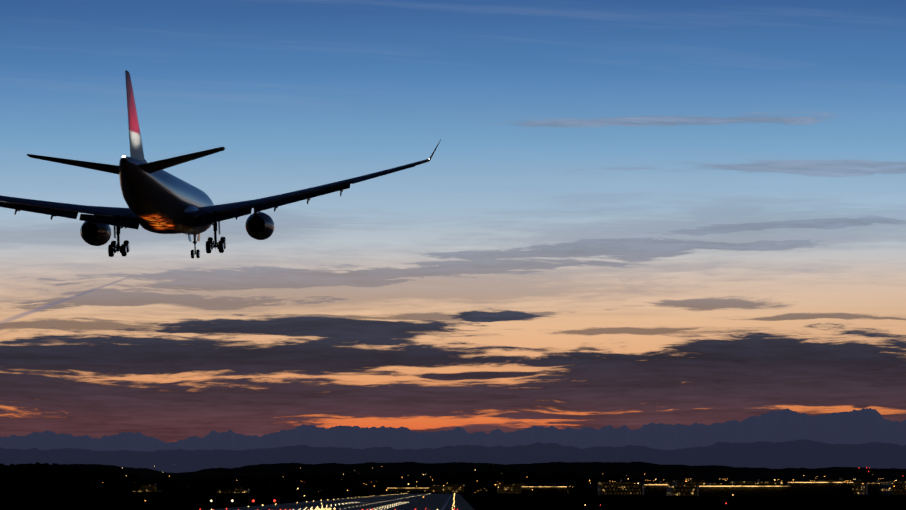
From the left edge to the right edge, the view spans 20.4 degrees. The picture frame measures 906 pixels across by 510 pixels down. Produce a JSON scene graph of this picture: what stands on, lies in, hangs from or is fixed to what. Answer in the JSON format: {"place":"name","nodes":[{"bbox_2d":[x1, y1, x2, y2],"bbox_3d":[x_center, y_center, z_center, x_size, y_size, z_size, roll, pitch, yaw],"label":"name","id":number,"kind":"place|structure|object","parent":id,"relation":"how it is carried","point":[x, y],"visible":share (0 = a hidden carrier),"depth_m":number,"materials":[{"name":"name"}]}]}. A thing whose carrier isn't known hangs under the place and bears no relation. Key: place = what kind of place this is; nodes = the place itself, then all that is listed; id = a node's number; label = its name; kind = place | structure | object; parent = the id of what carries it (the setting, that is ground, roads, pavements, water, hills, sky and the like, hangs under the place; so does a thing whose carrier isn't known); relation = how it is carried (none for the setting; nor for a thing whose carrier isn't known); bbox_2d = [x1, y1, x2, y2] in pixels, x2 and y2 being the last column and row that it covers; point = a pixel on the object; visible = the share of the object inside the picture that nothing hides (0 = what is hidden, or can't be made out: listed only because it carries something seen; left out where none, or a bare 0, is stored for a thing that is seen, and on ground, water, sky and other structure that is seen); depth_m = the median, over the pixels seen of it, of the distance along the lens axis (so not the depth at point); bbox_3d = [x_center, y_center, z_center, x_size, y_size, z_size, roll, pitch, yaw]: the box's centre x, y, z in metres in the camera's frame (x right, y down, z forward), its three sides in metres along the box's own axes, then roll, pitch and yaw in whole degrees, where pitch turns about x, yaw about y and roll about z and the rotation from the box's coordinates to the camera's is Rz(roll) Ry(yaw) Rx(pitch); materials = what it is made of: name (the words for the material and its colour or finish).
{"place":"outdoors","nodes":[
{"label":"outdoors","id":0,"kind":"place"},
{"bbox_2d":[0,70,440,257],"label":"airplane","id":1,"kind":"object","parent":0,"point":[158,199],"visible":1,"depth_m":274.61,"materials":[{"name":"white paint"}]},
{"bbox_2d":[0,462,875,494],"bbox_3d":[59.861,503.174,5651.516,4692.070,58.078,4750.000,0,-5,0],"label":"trees","id":2,"kind":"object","parent":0,"point":[44,474],"depth_m":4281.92,"materials":[{"name":"black plant"}]},
{"bbox_2d":[0,408,905,451],"bbox_3d":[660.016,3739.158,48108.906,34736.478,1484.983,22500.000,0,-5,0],"label":"mountains","id":3,"kind":"structure","parent":0,"point":[863,425],"depth_m":43333.23,"materials":[{"name":"stone"}]},
{"bbox_2d":[0,439,905,472],"bbox_3d":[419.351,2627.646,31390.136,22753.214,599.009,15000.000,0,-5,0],"label":"mountains","id":4,"kind":"structure","parent":0,"point":[807,453],"depth_m":27938.47,"materials":[{"name":"stone"}]},
{"bbox_2d":[0,494,905,509],"bbox_3d":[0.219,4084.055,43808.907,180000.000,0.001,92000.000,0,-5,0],"label":"ground","id":5,"kind":"structure","parent":0,"point":[474,501],"depth_m":1177.56,"materials":[{"name":"black"}]},
{"bbox_2d":[209,494,474,509],"bbox_3d":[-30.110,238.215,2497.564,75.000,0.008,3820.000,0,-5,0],"label":"runway","id":6,"kind":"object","parent":5,"relation":"on","point":[432,501],"visible":0.79,"depth_m":944.70,"materials":[{"name":"black asphalt"}]},
{"bbox_2d":[102,474,894,500],"bbox_3d":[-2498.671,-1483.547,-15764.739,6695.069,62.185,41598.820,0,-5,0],"label":"city lights","id":7,"kind":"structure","parent":5,"relation":"on","point":[589,480],"depth_m":2374.15},
{"bbox_2d":[133,469,905,496],"bbox_3d":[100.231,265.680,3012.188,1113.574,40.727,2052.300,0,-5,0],"label":"buildings","id":8,"kind":"structure","parent":5,"relation":"on","point":[698,487],"depth_m":2488.25,"materials":[{"name":"grey"}]},
{"bbox_2d":[0,0,905,442],"label":"sky","id":9,"kind":"structure","parent":0,"point":[633,214],"materials":[{"name":"blue"}]},
{"bbox_2d":[8,462,905,482],"bbox_3d":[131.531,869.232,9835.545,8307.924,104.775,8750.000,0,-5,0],"label":"hills","id":10,"kind":"structure","parent":0,"point":[639,470],"depth_m":7682.12,"materials":[{"name":"black"}]},
{"bbox_2d":[200,467,868,509],"bbox_3d":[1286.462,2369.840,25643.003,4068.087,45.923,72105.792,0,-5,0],"label":"lights","id":11,"kind":"object","parent":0,"point":[352,502],"depth_m":804.60},
{"bbox_2d":[211,474,896,509],"bbox_3d":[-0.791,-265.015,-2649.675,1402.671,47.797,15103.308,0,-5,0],"label":"warm lights","id":12,"kind":"object","parent":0,"point":[454,494],"visible":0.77,"depth_m":1641.26}
]}

